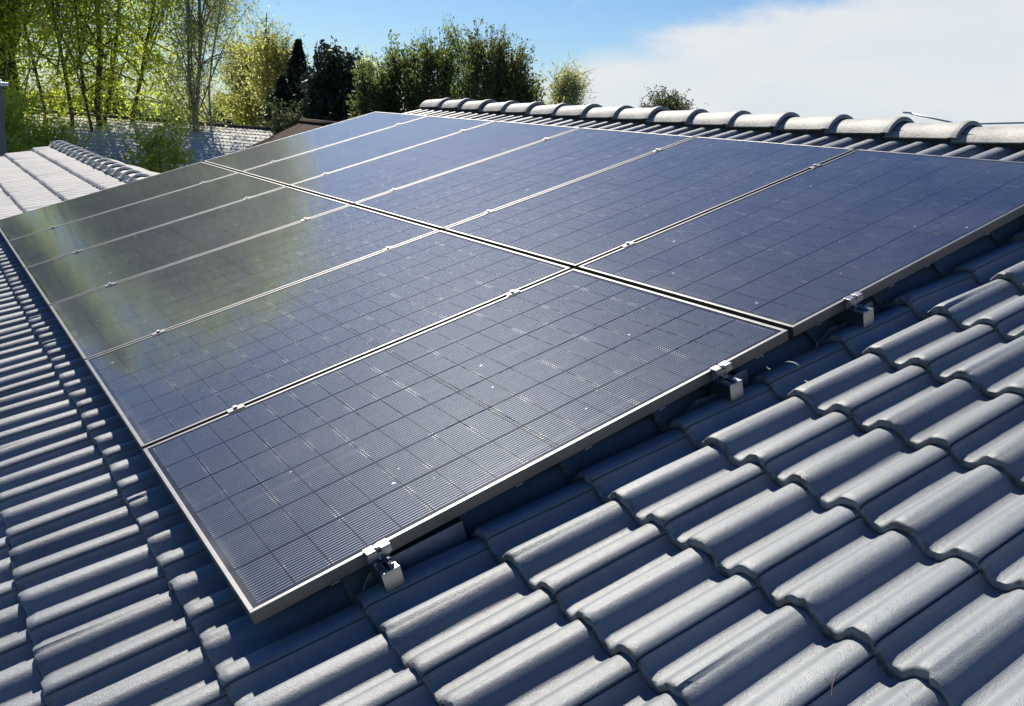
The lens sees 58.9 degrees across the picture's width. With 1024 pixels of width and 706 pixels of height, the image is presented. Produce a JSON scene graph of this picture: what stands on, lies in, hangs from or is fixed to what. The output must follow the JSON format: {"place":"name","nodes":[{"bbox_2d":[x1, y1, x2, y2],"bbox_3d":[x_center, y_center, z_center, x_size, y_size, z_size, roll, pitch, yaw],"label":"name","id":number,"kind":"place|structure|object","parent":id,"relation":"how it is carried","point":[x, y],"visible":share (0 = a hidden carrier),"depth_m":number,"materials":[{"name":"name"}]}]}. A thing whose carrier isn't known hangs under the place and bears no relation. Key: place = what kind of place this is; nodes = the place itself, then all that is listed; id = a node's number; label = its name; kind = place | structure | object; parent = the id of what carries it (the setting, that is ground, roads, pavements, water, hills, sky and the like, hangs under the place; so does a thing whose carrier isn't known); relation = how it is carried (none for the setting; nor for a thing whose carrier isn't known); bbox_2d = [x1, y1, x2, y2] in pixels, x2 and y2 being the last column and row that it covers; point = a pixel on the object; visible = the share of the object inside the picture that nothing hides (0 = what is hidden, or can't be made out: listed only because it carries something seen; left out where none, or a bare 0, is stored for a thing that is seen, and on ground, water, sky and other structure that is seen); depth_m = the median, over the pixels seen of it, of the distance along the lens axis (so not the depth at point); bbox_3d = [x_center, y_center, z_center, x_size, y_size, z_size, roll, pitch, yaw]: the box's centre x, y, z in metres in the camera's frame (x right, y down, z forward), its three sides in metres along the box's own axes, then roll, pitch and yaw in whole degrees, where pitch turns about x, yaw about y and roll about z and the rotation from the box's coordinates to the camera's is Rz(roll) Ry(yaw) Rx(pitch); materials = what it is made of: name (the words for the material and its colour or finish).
{"place":"outdoors","nodes":[
{"label":"outdoors","id":0,"kind":"place"},
{"bbox_2d":[0,80,8,155],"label":"chimney","id":1,"kind":"object","parent":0,"point":[3,147],"visible":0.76,"depth_m":21.89,"materials":[{"name":"silver metal"}]},
{"bbox_2d":[0,140,159,218],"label":"house","id":2,"kind":"structure","parent":0,"point":[55,172],"depth_m":9.79,"materials":[{"name":"tile"}]},
{"bbox_2d":[21,90,208,114],"bbox_3d":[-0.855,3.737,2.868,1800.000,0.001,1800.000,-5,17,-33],"label":"ground","id":3,"kind":"structure","parent":0,"point":[147,104],"depth_m":519.11,"materials":[{"name":"green plant"}]},
{"bbox_2d":[0,73,42,152],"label":"bush","id":4,"kind":"object","parent":3,"relation":"on","point":[11,123],"visible":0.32,"depth_m":28.05,"materials":[{"name":"green plant"}]},
{"bbox_2d":[0,0,60,128],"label":"birch tree","id":5,"kind":"object","parent":3,"relation":"on","point":[4,49],"visible":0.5,"depth_m":31.49,"materials":[{"name":"green plant"}]},
{"bbox_2d":[4,74,105,156],"bbox_3d":[-14.328,-6.087,28.154,2.774,4.734,3.324,14,17,32],"label":"bush","id":6,"kind":"object","parent":3,"relation":"on","point":[36,141],"visible":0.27,"depth_m":27.49,"materials":[{"name":"green plant"}]},
{"bbox_2d":[0,0,234,136],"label":"birch tree","id":7,"kind":"object","parent":3,"relation":"on","point":[85,11],"visible":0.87,"depth_m":32.43,"materials":[{"name":"green plant"}]},
{"bbox_2d":[23,74,261,126],"bbox_3d":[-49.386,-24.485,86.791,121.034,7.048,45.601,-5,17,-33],"label":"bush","id":8,"kind":"object","parent":3,"relation":"on","point":[139,114],"visible":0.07,"depth_m":87.22,"materials":[{"name":"green plant"}]},
{"bbox_2d":[9,109,276,171],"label":"tiled neighbour house","id":9,"kind":"structure","parent":3,"relation":"on","point":[215,142],"depth_m":33.23,"materials":[{"name":"grey tile"}]},
{"bbox_2d":[108,111,201,172],"bbox_3d":[-11.101,-5.575,28.439,3.589,4.140,2.901,-5,17,-33],"label":"bush","id":10,"kind":"object","parent":3,"relation":"on","point":[151,162],"visible":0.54,"depth_m":28.13,"materials":[{"name":"green plant"}]},
{"bbox_2d":[119,0,284,136],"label":"weeping birch","id":11,"kind":"object","parent":3,"relation":"on","point":[193,24],"visible":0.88,"depth_m":33.48,"materials":[{"name":"green plant"}]},
{"bbox_2d":[210,31,279,126],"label":"young tree","id":12,"kind":"object","parent":3,"relation":"on","point":[252,119],"visible":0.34,"depth_m":47.59,"materials":[{"name":"green plant"}]},
{"bbox_2d":[232,12,311,123],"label":"young tree","id":13,"kind":"object","parent":3,"relation":"on","point":[279,56],"visible":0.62,"depth_m":40.45,"materials":[{"name":"green plant"}]},
{"bbox_2d":[257,74,299,128],"bbox_3d":[-9.619,-8.659,37.840,2.671,5.780,2.563,4,14,-4],"label":"spruce","id":14,"kind":"object","parent":3,"relation":"on","point":[283,91],"visible":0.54,"depth_m":37.12,"materials":[{"name":"green plant"}]},
{"bbox_2d":[262,97,310,134],"bbox_3d":[-8.770,-7.479,35.283,2.223,4.944,2.190,3,14,-5],"label":"shrub","id":15,"kind":"object","parent":3,"relation":"on","point":[286,121],"visible":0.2,"depth_m":34.58,"materials":[{"name":"green plant"}]},
{"bbox_2d":[243,118,337,149],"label":"brown roof house","id":16,"kind":"structure","parent":3,"relation":"on","point":[304,125],"depth_m":27.64,"materials":[{"name":"brown tile"}]},
{"bbox_2d":[282,38,310,110],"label":"spruce","id":17,"kind":"object","parent":3,"relation":"on","point":[296,58],"visible":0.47,"depth_m":38.82,"materials":[{"name":"green plant"}]},
{"bbox_2d":[291,68,330,116],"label":"spruce","id":18,"kind":"object","parent":3,"relation":"on","point":[298,90],"visible":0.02,"depth_m":38.21,"materials":[{"name":"green plant"}]},
{"bbox_2d":[294,36,363,121],"bbox_3d":[-6.999,-8.836,36.242,3.732,7.390,3.441,13,16,30],"label":"spruce","id":19,"kind":"object","parent":3,"relation":"on","point":[327,93],"visible":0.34,"depth_m":35.22,"materials":[{"name":"green plant"}]},
{"bbox_2d":[354,46,382,110],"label":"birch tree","id":20,"kind":"object","parent":3,"relation":"on","point":[368,63],"visible":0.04,"depth_m":56.48,"materials":[{"name":"green plant"}]},
{"bbox_2d":[346,51,407,118],"bbox_3d":[-4.484,-6.329,28.968,2.633,6.400,2.488,-5,17,-33],"label":"arborvitae","id":21,"kind":"object","parent":3,"relation":"on","point":[366,86],"visible":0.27,"depth_m":28.20,"materials":[{"name":"green plant"}]},
{"bbox_2d":[368,29,422,113],"bbox_3d":[-3.702,-6.758,29.551,2.584,7.090,2.452,-5,17,-33],"label":"arborvitae","id":22,"kind":"object","parent":3,"relation":"on","point":[405,60],"visible":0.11,"depth_m":28.57,"materials":[{"name":"green plant"}]},
{"bbox_2d":[398,26,466,113],"bbox_3d":[-2.617,-6.531,28.653,2.359,7.212,2.464,-5,17,-33],"label":"arborvitae","id":23,"kind":"object","parent":3,"relation":"on","point":[425,85],"visible":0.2,"depth_m":27.84,"materials":[{"name":"green plant"}]},
{"bbox_2d":[439,11,488,99],"bbox_3d":[-1.765,-7.259,30.633,2.090,7.894,2.201,6,14,6],"label":"poplar","id":24,"kind":"object","parent":3,"relation":"on","point":[458,71],"visible":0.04,"depth_m":29.70,"materials":[{"name":"green plant"}]},
{"bbox_2d":[451,20,521,101],"bbox_3d":[-0.963,-6.464,28.317,2.465,7.593,2.596,-5,17,-33],"label":"arborvitae","id":25,"kind":"object","parent":3,"relation":"on","point":[474,71],"visible":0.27,"depth_m":27.38,"materials":[{"name":"green leaf"},{"name":"dark bark"}]},
{"bbox_2d":[0,98,1023,705],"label":"tiled house","id":26,"kind":"structure","parent":3,"relation":"on","point":[798,520],"depth_m":2.26,"materials":[{"name":"tile"}]},
{"bbox_2d":[48,226,467,592],"bbox_3d":[-2.106,-0.337,5.029,0.325,0.160,6.968,-24,27,-26],"label":"mounting rail","id":27,"kind":"object","parent":26,"relation":"attached to","point":[385,570],"visible":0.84,"depth_m":2.30,"materials":[{"name":"silver metal"}]},
{"bbox_2d":[0,162,237,243],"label":"solar panel","id":28,"kind":"object","parent":27,"relation":"attached to","point":[72,210],"visible":0.77,"depth_m":7.51,"materials":[{"name":"grey"}]},
{"bbox_2d":[7,173,285,271],"bbox_3d":[-2.676,-1.000,6.639,1.800,0.036,1.134,-24,27,-26],"label":"solar panel","id":29,"kind":"object","parent":27,"relation":"attached to","point":[71,237],"visible":0.84,"depth_m":6.57,"materials":[{"name":"grey"}]},
{"bbox_2d":[25,186,349,309],"bbox_3d":[-2.049,-0.715,5.713,1.800,0.035,1.134,-24,27,-26],"label":"solar panel","id":30,"kind":"object","parent":27,"relation":"attached to","point":[67,277],"visible":0.81,"depth_m":5.63,"materials":[{"name":"grey"}]},
{"bbox_2d":[49,205,438,365],"bbox_3d":[-1.422,-0.431,4.787,1.800,0.036,1.134,-24,27,-26],"label":"solar panel","id":31,"kind":"object","parent":27,"relation":"attached to","point":[113,317],"visible":0.85,"depth_m":4.70,"materials":[{"name":"grey"}]},
{"bbox_2d":[85,230,570,454],"bbox_3d":[-0.795,-0.147,3.861,1.800,0.036,1.134,-24,27,-26],"label":"solar panel","id":32,"kind":"object","parent":27,"relation":"attached to","point":[165,385],"visible":0.81,"depth_m":3.74,"materials":[{"name":"blue"}]},
{"bbox_2d":[143,269,788,624],"bbox_3d":[-0.167,0.139,2.934,1.800,0.038,1.137,-24,27,-26],"label":"solar panel","id":33,"kind":"object","parent":27,"relation":"attached to","point":[286,498],"visible":1,"depth_m":2.77,"materials":[{"name":"blue"}]},
{"bbox_2d":[199,181,748,414],"bbox_3d":[-1.233,-0.734,5.498,0.300,0.158,6.968,-24,27,-26],"label":"mounting rail","id":34,"kind":"object","parent":26,"relation":"attached to","point":[726,386],"visible":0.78,"depth_m":2.74,"materials":[{"name":"silver metal"}]},
{"bbox_2d":[269,161,873,348],"bbox_3d":[-0.734,-0.961,5.767,0.300,0.158,6.968,-24,27,-26],"label":"mounting rail","id":35,"kind":"object","parent":26,"relation":"attached to","point":[856,313],"visible":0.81,"depth_m":3.00,"materials":[{"name":"silver metal"}]},
{"bbox_2d":[204,112,426,172],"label":"solar panel","id":36,"kind":"object","parent":35,"relation":"attached to","point":[240,161],"visible":0.7,"depth_m":8.31,"materials":[{"name":"blue"}]},
{"bbox_2d":[242,116,493,186],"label":"solar panel","id":37,"kind":"object","parent":35,"relation":"attached to","point":[289,171],"visible":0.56,"depth_m":7.38,"materials":[{"name":"blue"}]},
{"bbox_2d":[290,121,579,205],"bbox_3d":[-0.557,-1.393,6.515,1.800,0.036,1.134,-24,27,-26],"label":"solar panel","id":38,"kind":"object","parent":35,"relation":"attached to","point":[357,183],"visible":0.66,"depth_m":6.44,"materials":[{"name":"blue"}]},
{"bbox_2d":[355,128,693,230],"bbox_3d":[0.070,-1.108,5.589,1.800,0.035,1.134,-24,27,-26],"label":"solar panel","id":39,"kind":"object","parent":35,"relation":"attached to","point":[441,202],"visible":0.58,"depth_m":5.50,"materials":[{"name":"blue"}]},
{"bbox_2d":[445,137,854,269],"bbox_3d":[0.696,-0.825,4.663,1.800,0.036,1.134,-24,27,-26],"label":"solar panel","id":40,"kind":"object","parent":35,"relation":"attached to","point":[576,223],"visible":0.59,"depth_m":4.56,"materials":[{"name":"blue"}]},
{"bbox_2d":[578,149,1023,336],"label":"solar panel","id":41,"kind":"object","parent":35,"relation":"attached to","point":[796,255],"visible":0.93,"depth_m":3.59,"materials":[{"name":"blue"}]},
{"bbox_2d":[395,123,821,168],"bbox_3d":[0.251,-1.408,6.297,0.300,0.158,6.968,-24,27,-26],"label":"mounting rail","id":42,"kind":"object","parent":26,"relation":"attached to","point":[810,167],"visible":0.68,"depth_m":5.37,"materials":[{"name":"silver metal"}]},
{"bbox_2d":[824,668,841,696],"bbox_3d":[0.595,0.608,1.690,0.025,0.009,0.071,12,34,26],"label":"twig","id":43,"kind":"object","parent":26,"relation":"on","point":[833,683],"visible":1,"depth_m":1.68,"materials":[{"name":"plant"}]},
{"bbox_2d":[481,33,542,102],"bbox_3d":[-0.256,-6.369,28.810,2.540,7.266,2.511,2,14,-12],"label":"arborvitae","id":44,"kind":"object","parent":3,"relation":"on","point":[522,56],"visible":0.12,"depth_m":27.88,"materials":[{"name":"green leaf"},{"name":"dark bark"}]},
{"bbox_2d":[506,68,557,103],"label":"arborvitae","id":45,"kind":"object","parent":3,"relation":"on","point":[537,94],"visible":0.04,"depth_m":28.56,"materials":[{"name":"green plant"}]},
{"bbox_2d":[540,51,597,105],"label":"birch tree","id":46,"kind":"object","parent":3,"relation":"on","point":[570,87],"visible":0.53,"depth_m":43.76,"materials":[{"name":"green plant"}]},
{"bbox_2d":[639,85,708,110],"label":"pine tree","id":47,"kind":"object","parent":3,"relation":"on","point":[672,103],"visible":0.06,"depth_m":31.06,"materials":[{"name":"green plant"}]},
{"bbox_2d":[903,112,1023,124],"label":"street lamp","id":48,"kind":"object","parent":3,"relation":"on","point":[911,113],"visible":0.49,"depth_m":52.74,"materials":[{"name":"metal"}]},
{"bbox_2d":[6,0,1023,126],"label":"sky","id":49,"kind":"structure","parent":0,"point":[949,60],"materials":[{"name":"blue"}]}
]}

